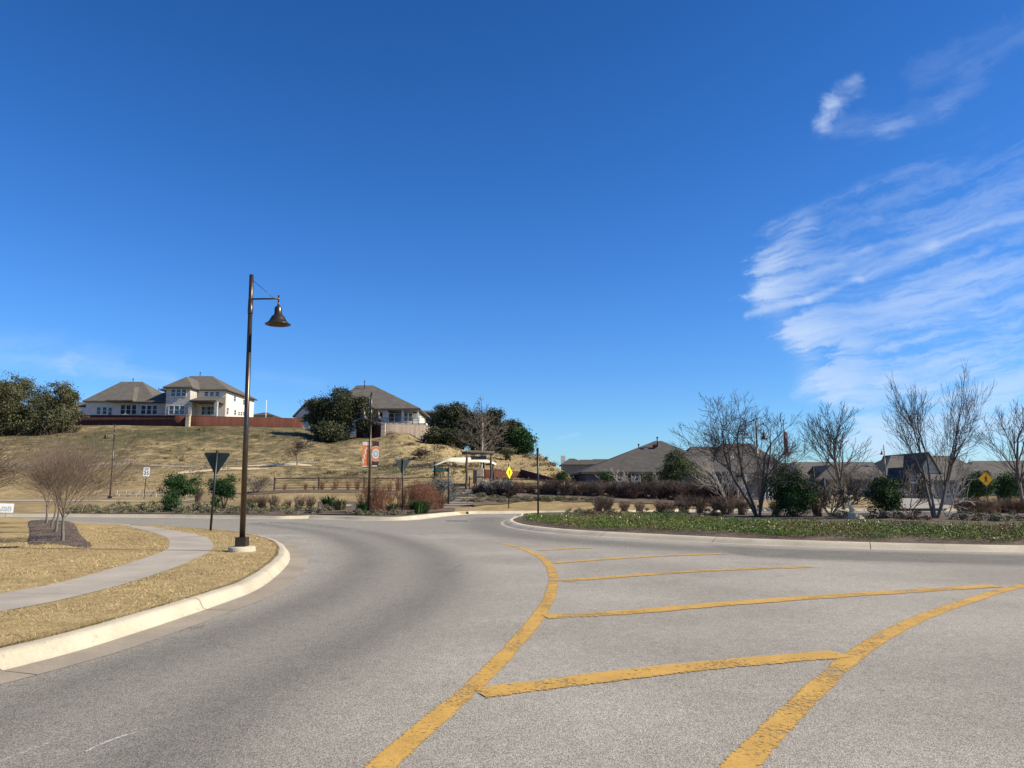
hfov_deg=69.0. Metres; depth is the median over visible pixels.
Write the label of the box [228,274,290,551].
street lamp
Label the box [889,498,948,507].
exit street
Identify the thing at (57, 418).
evergreen bush
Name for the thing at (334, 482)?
rusty shrub
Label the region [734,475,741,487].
window
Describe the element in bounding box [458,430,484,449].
evergreen bush
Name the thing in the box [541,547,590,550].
yellow line
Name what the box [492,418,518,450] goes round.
live oak
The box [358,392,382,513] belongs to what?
street lamp
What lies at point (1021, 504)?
hedge shrub
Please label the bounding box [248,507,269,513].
groundcover clump
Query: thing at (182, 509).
groundcover clump
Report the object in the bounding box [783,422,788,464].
flag pole
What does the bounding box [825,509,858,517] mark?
groundcover clump
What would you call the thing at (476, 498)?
groundcover clump
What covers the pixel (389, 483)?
rusty shrub
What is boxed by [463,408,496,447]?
live oak
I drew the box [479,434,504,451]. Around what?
evergreen bush
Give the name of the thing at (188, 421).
stone column
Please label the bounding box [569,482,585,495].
hedge shrub
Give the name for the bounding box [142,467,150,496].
speed limit sign
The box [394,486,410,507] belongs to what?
rusty shrub
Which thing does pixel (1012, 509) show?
hedge shrub
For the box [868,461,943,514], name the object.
bare shrub
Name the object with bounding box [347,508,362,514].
groundcover clump
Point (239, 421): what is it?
hill fence
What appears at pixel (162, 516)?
kerb
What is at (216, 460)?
yield sign
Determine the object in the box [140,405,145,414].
window
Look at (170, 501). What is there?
evergreen bush
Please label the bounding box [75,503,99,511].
groundcover clump
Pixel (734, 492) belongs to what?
hedge shrub
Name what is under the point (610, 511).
groundcover clump
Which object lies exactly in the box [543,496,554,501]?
groundcover clump
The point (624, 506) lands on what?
winter shrub
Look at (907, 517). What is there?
groundcover clump
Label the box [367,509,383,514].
groundcover clump
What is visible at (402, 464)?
yield sign
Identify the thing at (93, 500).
sidewalk
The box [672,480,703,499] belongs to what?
hedge shrub
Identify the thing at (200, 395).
house
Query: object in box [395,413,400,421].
window
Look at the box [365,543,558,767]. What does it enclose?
yellow line
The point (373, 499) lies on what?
rusty shrub
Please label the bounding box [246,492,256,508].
red shrub
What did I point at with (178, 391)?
window
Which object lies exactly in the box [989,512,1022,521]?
groundcover clump
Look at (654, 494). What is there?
hedge shrub
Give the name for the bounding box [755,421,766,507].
street lamp
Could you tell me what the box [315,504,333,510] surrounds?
groundcover clump
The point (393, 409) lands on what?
house
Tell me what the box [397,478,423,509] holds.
rusty shrub
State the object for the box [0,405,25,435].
evergreen bush
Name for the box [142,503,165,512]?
groundcover clump
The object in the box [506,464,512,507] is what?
pedestrian sign
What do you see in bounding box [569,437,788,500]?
house
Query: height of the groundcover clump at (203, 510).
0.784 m
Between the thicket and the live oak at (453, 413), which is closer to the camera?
the thicket
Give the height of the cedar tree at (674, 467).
4.938 m
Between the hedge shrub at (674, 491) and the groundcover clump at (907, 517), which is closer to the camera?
the groundcover clump at (907, 517)
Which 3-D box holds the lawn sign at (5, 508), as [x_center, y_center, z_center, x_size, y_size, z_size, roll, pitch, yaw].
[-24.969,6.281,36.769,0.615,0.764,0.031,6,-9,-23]
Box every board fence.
[485,469,520,478]
[520,469,556,481]
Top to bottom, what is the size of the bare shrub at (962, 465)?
2.729 m
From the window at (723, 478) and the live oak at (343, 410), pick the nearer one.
the window at (723, 478)
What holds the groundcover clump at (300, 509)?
on the mulch strip at (279, 512)
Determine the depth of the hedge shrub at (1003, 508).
42.06 m
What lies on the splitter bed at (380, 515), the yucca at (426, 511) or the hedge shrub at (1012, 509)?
the yucca at (426, 511)
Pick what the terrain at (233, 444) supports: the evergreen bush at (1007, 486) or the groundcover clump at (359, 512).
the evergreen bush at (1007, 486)
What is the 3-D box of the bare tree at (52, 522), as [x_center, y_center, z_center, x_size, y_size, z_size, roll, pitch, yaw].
[-16.607,3.547,26.741,2.952,3.200,2.558,3,-9,-23]
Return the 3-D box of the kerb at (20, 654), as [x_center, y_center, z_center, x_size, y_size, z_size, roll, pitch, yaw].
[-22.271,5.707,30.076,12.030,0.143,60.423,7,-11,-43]
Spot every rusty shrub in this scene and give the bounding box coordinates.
[318,481,324,489]
[332,480,339,488]
[353,478,360,488]
[355,489,371,503]
[358,476,387,512]
[370,483,391,511]
[385,489,397,506]
[387,479,394,491]
[393,477,403,490]
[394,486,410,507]
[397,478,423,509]
[407,478,435,501]
[413,480,437,499]
[418,482,439,509]
[428,487,444,508]
[438,492,446,507]
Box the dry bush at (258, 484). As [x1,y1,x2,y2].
[247,476,275,492]
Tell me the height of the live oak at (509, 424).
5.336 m
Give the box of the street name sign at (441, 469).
[434,468,449,503]
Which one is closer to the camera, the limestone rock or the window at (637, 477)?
the limestone rock
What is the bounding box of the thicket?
[832,462,876,499]
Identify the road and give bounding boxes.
[0,511,1023,767]
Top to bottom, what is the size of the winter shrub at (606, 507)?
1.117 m
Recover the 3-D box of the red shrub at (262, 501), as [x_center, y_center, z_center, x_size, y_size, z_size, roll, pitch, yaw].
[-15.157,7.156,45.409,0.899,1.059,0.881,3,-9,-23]
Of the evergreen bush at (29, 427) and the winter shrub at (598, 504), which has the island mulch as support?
the winter shrub at (598, 504)
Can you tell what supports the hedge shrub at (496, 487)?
on the mulch bank
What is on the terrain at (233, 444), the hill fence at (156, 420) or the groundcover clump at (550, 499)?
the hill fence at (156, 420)
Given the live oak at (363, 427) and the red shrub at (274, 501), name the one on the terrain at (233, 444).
the live oak at (363, 427)
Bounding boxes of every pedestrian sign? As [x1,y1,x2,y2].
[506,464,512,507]
[978,471,993,498]
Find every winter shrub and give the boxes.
[591,494,608,511]
[600,494,614,511]
[618,500,630,511]
[632,501,646,511]
[653,497,667,512]
[656,500,677,511]
[673,493,695,512]
[689,496,709,512]
[708,497,726,513]
[711,495,737,513]
[731,495,752,514]
[766,498,781,515]
[809,500,824,516]
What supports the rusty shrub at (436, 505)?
on the terrain at (233, 444)
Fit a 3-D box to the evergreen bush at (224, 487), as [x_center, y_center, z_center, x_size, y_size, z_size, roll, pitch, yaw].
[-17.199,6.406,44.103,2.013,2.306,1.929,3,-8,-21]
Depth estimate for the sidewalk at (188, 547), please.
12.61 m
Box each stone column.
[185,415,191,426]
[381,423,385,436]
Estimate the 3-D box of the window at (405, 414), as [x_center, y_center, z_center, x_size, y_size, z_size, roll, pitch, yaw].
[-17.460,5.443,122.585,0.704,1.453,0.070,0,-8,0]
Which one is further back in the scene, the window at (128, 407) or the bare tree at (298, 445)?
the window at (128, 407)
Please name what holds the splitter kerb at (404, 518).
on the road
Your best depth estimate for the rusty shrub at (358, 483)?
57.45 m
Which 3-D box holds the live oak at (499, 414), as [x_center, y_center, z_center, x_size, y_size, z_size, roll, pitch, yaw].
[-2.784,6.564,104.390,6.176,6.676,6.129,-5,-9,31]
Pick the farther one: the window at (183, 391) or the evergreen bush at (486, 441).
the window at (183, 391)
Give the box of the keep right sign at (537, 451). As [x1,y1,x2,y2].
[536,448,538,513]
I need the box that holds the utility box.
[940,495,952,504]
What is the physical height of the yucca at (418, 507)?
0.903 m
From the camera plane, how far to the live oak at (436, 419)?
107.22 m
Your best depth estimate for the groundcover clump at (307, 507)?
45.18 m
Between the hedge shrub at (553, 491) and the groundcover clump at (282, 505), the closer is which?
the groundcover clump at (282, 505)
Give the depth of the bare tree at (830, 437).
50.23 m
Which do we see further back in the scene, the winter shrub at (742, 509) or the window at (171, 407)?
the window at (171, 407)
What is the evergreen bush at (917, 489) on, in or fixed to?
on the terrain at (233, 444)
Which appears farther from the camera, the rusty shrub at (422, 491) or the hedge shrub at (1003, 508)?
the rusty shrub at (422, 491)
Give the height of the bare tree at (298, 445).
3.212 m
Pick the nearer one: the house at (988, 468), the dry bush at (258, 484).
the dry bush at (258, 484)
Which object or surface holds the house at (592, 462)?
on the terrain at (233, 444)
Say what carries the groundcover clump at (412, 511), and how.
on the splitter bed at (380, 515)
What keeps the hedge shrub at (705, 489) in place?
on the mulch bank
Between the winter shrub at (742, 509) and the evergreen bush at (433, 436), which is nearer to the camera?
the winter shrub at (742, 509)
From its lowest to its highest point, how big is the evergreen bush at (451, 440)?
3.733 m
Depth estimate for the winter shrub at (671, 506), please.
37.92 m
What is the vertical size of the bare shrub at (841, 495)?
1.587 m
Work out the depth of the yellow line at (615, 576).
13.91 m
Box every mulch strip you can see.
[66,506,318,514]
[247,489,397,494]
[319,501,454,513]
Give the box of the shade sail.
[432,457,495,481]
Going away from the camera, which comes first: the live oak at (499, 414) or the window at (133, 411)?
the live oak at (499, 414)
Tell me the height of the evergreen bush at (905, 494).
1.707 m
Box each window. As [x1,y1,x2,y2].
[96,407,100,414]
[102,407,106,414]
[108,407,112,414]
[120,405,125,414]
[126,405,130,414]
[131,405,135,414]
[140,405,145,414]
[146,405,151,414]
[152,405,157,414]
[168,405,173,414]
[170,389,175,396]
[174,405,179,414]
[176,389,180,396]
[179,405,184,414]
[181,389,186,396]
[201,406,205,414]
[206,406,210,414]
[210,406,213,414]
[389,413,393,421]
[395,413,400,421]
[404,413,407,421]
[408,413,412,421]
[616,474,623,480]
[631,474,638,480]
[722,475,731,483]
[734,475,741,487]
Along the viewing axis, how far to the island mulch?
24.27 m
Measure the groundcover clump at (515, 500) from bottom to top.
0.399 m
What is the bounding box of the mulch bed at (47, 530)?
[27,520,90,547]
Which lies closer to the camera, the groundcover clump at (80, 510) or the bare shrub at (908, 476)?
the bare shrub at (908, 476)
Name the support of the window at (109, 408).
in the house at (118, 398)
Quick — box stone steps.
[443,490,476,507]
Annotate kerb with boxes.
[0,514,308,518]
[0,517,289,670]
[304,511,467,520]
[467,508,1010,513]
[501,512,1023,552]
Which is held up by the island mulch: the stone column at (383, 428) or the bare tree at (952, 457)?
the bare tree at (952, 457)
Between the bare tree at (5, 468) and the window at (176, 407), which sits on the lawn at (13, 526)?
the bare tree at (5, 468)
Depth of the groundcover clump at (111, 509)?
43.68 m
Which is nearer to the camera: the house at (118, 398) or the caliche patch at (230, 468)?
the caliche patch at (230, 468)
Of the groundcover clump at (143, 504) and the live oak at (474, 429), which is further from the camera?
the live oak at (474, 429)
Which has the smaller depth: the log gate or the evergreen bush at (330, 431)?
the log gate
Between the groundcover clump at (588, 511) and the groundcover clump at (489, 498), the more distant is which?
the groundcover clump at (489, 498)
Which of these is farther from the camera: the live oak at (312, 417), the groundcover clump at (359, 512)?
the live oak at (312, 417)
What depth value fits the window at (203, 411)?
128.56 m
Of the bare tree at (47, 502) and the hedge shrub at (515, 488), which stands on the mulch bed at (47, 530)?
the bare tree at (47, 502)
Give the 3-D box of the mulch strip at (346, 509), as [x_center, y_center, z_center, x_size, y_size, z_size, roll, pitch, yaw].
[-8.212,7.381,44.984,9.618,0.538,11.326,0,-8,0]
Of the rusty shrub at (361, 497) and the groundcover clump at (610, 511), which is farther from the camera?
the rusty shrub at (361, 497)
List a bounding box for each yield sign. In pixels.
[204,451,229,530]
[396,459,409,510]
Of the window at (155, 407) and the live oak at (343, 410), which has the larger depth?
the window at (155, 407)
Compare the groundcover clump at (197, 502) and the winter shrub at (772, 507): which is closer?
the winter shrub at (772, 507)
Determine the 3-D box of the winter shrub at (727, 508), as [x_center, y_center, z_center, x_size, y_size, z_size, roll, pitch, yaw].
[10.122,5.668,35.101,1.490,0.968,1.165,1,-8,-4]
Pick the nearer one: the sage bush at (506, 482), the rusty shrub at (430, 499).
the rusty shrub at (430, 499)
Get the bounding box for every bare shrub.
[597,468,670,485]
[688,448,765,510]
[808,479,875,516]
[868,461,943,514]
[921,453,979,516]
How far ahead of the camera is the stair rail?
55.06 m
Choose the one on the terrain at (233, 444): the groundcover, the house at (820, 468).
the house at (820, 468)
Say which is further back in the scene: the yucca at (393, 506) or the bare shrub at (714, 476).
the bare shrub at (714, 476)
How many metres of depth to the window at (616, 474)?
75.39 m
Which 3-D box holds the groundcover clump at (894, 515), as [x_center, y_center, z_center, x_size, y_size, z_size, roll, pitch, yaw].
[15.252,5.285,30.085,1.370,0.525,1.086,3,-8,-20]
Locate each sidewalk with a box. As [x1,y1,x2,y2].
[0,498,194,501]
[0,525,212,610]
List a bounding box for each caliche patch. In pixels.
[178,467,266,473]
[248,463,311,465]
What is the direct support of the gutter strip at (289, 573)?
on the road
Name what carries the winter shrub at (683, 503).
on the island mulch
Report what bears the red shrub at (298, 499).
on the mulch strip at (279, 512)
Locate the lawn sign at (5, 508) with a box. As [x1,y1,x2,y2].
[0,503,13,515]
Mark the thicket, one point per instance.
(860, 484)
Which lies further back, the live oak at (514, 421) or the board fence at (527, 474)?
the live oak at (514, 421)
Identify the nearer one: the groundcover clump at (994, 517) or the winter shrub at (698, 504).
the groundcover clump at (994, 517)
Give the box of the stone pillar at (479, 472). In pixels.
[473,468,483,483]
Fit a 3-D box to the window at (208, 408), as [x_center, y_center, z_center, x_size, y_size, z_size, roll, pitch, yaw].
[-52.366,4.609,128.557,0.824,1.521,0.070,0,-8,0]
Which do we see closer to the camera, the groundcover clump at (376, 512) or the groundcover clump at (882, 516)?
the groundcover clump at (882, 516)
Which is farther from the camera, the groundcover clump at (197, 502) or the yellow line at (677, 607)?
the groundcover clump at (197, 502)
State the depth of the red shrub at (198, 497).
53.27 m
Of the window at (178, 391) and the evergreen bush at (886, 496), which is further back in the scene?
the window at (178, 391)
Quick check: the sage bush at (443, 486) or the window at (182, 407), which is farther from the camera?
the window at (182, 407)
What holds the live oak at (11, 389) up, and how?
on the terrain at (233, 444)
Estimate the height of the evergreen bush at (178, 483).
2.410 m
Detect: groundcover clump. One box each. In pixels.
[63,504,87,513]
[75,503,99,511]
[90,505,113,513]
[104,504,120,510]
[110,500,130,508]
[119,503,141,512]
[139,500,160,507]
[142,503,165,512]
[171,505,196,512]
[188,504,201,509]
[191,500,210,508]
[197,503,219,512]
[224,505,248,513]
[246,501,261,509]
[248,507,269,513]
[261,506,278,511]
[271,503,289,509]
[282,508,299,513]
[289,505,304,510]
[296,502,312,508]
[304,505,324,513]
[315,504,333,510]
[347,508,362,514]
[356,509,368,514]
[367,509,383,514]
[385,510,396,514]
[390,510,405,514]
[404,510,414,514]
[471,497,482,501]
[476,492,487,496]
[485,496,500,500]
[509,498,519,501]
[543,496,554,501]
[565,507,583,513]
[583,507,604,513]
[606,508,621,513]
[637,508,656,514]
[662,507,691,514]
[697,509,724,515]
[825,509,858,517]
[864,511,888,518]
[876,509,904,517]
[896,510,933,519]
[947,509,987,520]
[978,512,1005,519]
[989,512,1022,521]
[1003,511,1023,518]
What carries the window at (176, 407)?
in the house at (200, 395)
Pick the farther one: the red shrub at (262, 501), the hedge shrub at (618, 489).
the hedge shrub at (618, 489)
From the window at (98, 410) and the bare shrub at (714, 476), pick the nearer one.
the bare shrub at (714, 476)
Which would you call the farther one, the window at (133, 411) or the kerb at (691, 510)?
the window at (133, 411)
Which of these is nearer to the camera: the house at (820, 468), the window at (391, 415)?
the house at (820, 468)
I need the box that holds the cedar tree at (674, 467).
[651,448,696,486]
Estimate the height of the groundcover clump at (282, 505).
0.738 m
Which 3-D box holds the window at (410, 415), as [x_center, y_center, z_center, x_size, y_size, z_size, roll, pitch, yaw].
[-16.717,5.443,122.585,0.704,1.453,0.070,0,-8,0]
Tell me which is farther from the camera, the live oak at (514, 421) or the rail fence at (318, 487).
the live oak at (514, 421)
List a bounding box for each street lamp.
[102,424,115,497]
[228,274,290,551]
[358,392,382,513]
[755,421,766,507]
[879,445,885,474]
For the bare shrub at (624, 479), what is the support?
on the terrain at (233, 444)
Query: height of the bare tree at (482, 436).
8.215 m
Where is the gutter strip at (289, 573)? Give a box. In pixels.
[0,539,307,683]
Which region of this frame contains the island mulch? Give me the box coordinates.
[513,512,1023,544]
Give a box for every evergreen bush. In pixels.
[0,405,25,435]
[10,411,53,434]
[38,404,87,433]
[157,471,204,497]
[159,491,182,511]
[203,474,239,510]
[208,495,222,509]
[310,418,350,442]
[419,424,446,444]
[443,427,469,448]
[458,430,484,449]
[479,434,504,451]
[499,446,517,460]
[555,469,572,484]
[599,471,615,485]
[639,473,657,491]
[684,462,711,488]
[763,461,824,516]
[860,473,906,514]
[896,487,912,497]
[912,476,929,498]
[950,467,1001,500]
[992,470,1023,501]
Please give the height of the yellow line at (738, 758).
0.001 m
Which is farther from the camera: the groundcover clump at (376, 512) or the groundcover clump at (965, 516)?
the groundcover clump at (376, 512)
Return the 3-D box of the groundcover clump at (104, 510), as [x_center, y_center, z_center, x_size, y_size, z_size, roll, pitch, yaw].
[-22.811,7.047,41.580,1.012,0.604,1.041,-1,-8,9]
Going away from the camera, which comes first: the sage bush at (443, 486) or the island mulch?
the island mulch
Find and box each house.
[67,378,161,414]
[133,372,257,416]
[253,412,281,417]
[292,381,429,435]
[423,410,436,423]
[559,456,589,476]
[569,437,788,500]
[580,460,599,466]
[787,462,886,496]
[874,452,995,498]
[969,461,1023,495]
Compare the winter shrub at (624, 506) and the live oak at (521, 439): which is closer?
the winter shrub at (624, 506)
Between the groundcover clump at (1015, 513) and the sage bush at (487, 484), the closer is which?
the groundcover clump at (1015, 513)
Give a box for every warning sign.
[807,466,819,499]
[820,477,829,496]
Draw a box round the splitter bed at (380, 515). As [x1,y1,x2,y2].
[326,512,441,516]
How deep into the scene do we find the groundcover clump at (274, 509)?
42.30 m
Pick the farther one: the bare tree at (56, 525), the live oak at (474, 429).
the live oak at (474, 429)
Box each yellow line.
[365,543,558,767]
[473,650,851,697]
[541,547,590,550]
[543,584,1003,618]
[552,553,720,562]
[557,566,810,581]
[718,584,1023,767]
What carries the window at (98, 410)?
in the house at (118, 398)
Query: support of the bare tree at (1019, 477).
on the terrain at (233, 444)
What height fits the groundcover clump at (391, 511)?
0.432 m
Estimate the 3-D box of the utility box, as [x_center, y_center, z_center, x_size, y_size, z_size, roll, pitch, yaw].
[34.729,9.262,59.542,0.760,0.820,0.560,0,-8,0]
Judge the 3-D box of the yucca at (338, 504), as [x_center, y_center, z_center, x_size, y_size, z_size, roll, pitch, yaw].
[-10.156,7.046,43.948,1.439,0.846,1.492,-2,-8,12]
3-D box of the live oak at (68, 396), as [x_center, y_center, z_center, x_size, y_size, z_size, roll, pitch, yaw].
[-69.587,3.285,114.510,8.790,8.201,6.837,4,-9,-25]
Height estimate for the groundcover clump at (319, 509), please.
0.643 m
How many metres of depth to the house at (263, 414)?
171.68 m
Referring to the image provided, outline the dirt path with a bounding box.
[0,462,318,467]
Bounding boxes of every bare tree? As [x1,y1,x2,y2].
[0,422,168,540]
[0,434,50,489]
[0,447,92,522]
[12,437,121,531]
[19,441,96,526]
[284,438,319,464]
[411,449,430,457]
[445,395,510,467]
[667,389,825,516]
[789,401,877,509]
[880,359,1012,517]
[968,399,1023,502]
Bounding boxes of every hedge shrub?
[470,483,481,493]
[480,484,493,494]
[489,479,505,495]
[498,480,523,496]
[514,481,526,492]
[523,481,536,492]
[535,479,553,494]
[542,479,561,494]
[553,479,573,495]
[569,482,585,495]
[581,480,598,495]
[588,480,609,495]
[602,481,617,495]
[609,479,635,497]
[620,481,641,498]
[632,480,651,498]
[642,480,668,498]
[653,479,674,498]
[663,480,695,499]
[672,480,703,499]
[682,480,708,500]
[693,479,726,502]
[702,482,734,499]
[719,480,745,503]
[951,497,972,512]
[961,497,981,512]
[972,496,992,512]
[979,496,1002,512]
[991,497,1010,512]
[999,498,1021,512]
[1009,496,1023,512]
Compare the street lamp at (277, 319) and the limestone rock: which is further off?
the limestone rock
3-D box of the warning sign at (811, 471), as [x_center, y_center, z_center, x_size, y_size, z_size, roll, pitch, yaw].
[20.511,7.072,50.518,0.884,2.978,0.084,0,-8,0]
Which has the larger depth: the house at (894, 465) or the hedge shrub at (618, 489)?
the house at (894, 465)
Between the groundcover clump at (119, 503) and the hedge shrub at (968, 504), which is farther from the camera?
the groundcover clump at (119, 503)
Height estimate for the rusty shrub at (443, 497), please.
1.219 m
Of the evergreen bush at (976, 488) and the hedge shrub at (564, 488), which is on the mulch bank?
the hedge shrub at (564, 488)
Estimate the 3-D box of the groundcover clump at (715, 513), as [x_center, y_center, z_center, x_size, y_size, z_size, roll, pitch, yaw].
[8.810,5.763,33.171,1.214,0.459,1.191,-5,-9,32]
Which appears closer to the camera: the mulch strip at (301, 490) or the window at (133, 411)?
the mulch strip at (301, 490)
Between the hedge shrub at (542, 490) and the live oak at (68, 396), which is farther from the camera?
the live oak at (68, 396)
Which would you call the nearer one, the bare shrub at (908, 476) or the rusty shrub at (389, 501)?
the bare shrub at (908, 476)
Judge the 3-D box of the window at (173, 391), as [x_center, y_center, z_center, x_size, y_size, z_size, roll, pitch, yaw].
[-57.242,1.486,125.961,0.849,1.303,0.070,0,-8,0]
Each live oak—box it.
[0,370,52,433]
[27,380,89,421]
[297,393,331,437]
[316,385,361,439]
[346,395,380,437]
[426,402,452,431]
[439,401,474,449]
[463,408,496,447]
[469,407,506,436]
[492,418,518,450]
[493,418,526,453]
[506,423,538,454]
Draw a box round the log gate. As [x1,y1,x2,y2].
[462,451,494,488]
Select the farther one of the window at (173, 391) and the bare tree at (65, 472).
the window at (173, 391)
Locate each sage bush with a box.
[425,476,459,501]
[478,478,498,494]
[495,479,516,495]
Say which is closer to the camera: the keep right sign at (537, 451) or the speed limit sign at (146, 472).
the keep right sign at (537, 451)
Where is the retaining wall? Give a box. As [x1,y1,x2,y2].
[91,491,186,496]
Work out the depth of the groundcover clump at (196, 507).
44.30 m
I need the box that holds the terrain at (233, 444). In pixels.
[0,425,1019,515]
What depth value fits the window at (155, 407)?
128.59 m
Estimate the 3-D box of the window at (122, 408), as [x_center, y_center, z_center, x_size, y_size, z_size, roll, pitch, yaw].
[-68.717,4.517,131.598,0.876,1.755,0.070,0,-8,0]
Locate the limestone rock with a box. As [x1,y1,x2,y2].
[847,512,857,518]
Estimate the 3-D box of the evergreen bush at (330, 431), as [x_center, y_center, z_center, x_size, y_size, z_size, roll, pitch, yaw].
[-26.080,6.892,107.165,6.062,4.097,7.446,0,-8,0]
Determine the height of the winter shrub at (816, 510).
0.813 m
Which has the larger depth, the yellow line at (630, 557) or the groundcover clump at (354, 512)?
the groundcover clump at (354, 512)
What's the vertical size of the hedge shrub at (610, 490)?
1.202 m
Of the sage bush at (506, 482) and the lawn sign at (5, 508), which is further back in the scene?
the sage bush at (506, 482)
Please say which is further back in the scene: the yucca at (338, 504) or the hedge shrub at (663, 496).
the hedge shrub at (663, 496)
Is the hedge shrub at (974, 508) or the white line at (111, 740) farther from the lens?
the hedge shrub at (974, 508)
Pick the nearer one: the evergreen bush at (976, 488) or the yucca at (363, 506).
the yucca at (363, 506)
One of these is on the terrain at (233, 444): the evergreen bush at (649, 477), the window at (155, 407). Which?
the evergreen bush at (649, 477)
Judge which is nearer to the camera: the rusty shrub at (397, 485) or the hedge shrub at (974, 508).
the hedge shrub at (974, 508)
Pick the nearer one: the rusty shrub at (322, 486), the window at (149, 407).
the rusty shrub at (322, 486)
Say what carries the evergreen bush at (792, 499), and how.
on the island mulch
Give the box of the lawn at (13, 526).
[0,517,275,645]
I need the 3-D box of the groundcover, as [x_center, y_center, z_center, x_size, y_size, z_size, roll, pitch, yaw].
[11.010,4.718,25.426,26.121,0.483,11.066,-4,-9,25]
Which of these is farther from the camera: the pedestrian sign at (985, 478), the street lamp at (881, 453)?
the street lamp at (881, 453)
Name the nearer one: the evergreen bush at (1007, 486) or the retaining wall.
the evergreen bush at (1007, 486)
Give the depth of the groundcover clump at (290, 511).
39.47 m
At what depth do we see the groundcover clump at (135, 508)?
42.00 m
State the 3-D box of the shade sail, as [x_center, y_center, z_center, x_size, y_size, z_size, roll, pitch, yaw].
[-4.112,7.770,65.248,5.572,2.862,3.607,0,-8,0]
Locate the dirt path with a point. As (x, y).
(190, 465)
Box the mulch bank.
[449,488,756,506]
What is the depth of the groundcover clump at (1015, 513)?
29.07 m
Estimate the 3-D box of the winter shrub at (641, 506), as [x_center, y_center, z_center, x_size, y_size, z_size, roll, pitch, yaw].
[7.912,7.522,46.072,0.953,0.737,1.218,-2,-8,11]
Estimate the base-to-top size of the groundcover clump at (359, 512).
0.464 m
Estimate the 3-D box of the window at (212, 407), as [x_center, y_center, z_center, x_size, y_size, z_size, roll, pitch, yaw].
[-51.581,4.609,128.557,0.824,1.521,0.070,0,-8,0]
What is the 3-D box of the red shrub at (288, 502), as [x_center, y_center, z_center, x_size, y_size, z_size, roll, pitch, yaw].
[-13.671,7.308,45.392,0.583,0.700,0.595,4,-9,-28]
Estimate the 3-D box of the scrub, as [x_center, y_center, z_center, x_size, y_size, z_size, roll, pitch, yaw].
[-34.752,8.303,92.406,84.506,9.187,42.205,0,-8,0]
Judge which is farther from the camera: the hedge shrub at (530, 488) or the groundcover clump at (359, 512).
the hedge shrub at (530, 488)
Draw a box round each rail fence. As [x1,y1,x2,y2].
[273,476,454,489]
[503,477,656,493]
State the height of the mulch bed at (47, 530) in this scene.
0.054 m
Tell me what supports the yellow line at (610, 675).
on the road
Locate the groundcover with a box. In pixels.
[518,510,1023,542]
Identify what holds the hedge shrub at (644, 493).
on the mulch bank
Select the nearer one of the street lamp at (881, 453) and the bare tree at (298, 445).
the bare tree at (298, 445)
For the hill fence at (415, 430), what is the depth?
112.08 m
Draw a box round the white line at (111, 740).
[85,731,138,750]
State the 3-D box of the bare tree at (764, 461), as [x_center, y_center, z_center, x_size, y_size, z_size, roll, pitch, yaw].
[10.337,2.898,31.936,6.650,5.583,7.304,0,-8,0]
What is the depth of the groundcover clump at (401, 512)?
39.19 m
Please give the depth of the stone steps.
50.48 m
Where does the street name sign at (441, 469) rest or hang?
on the mulch strip at (346, 509)
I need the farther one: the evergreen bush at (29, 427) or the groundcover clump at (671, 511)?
the evergreen bush at (29, 427)
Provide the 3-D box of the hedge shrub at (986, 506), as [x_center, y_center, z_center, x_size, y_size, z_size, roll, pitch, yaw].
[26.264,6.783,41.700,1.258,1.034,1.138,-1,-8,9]
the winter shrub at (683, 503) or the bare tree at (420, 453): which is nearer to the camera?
the winter shrub at (683, 503)
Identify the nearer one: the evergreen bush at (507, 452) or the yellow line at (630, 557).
the yellow line at (630, 557)
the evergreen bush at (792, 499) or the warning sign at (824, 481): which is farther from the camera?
the warning sign at (824, 481)
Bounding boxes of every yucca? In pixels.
[316,495,336,508]
[331,497,347,509]
[353,500,371,512]
[384,502,399,511]
[406,500,431,513]
[413,499,433,513]
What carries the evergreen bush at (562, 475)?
on the terrain at (233, 444)
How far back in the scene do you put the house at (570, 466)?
174.04 m
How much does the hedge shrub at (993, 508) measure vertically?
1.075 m
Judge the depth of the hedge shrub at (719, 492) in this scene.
54.49 m
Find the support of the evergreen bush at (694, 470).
on the terrain at (233, 444)
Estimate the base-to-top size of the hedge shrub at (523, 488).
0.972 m
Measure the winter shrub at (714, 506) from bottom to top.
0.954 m
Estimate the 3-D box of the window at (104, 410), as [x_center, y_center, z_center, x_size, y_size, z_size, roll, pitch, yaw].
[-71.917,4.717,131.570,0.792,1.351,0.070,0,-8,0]
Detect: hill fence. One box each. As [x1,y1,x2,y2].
[75,415,185,425]
[190,416,302,427]
[356,423,380,436]
[386,424,430,438]
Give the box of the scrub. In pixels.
[0,427,577,485]
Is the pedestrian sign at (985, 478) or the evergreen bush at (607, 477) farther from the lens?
the evergreen bush at (607, 477)
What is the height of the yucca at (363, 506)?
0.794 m
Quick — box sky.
[0,0,1023,469]
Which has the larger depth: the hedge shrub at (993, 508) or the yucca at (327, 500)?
the yucca at (327, 500)
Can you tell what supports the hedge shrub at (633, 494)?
on the mulch bank
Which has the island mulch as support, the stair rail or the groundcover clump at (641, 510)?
the groundcover clump at (641, 510)
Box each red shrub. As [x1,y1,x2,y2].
[194,488,203,501]
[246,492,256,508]
[255,494,270,507]
[266,493,280,508]
[284,499,291,508]
[293,492,305,508]
[303,494,316,506]
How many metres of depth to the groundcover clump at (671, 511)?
34.24 m
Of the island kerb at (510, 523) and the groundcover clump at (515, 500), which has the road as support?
the island kerb at (510, 523)
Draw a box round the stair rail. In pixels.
[469,476,483,489]

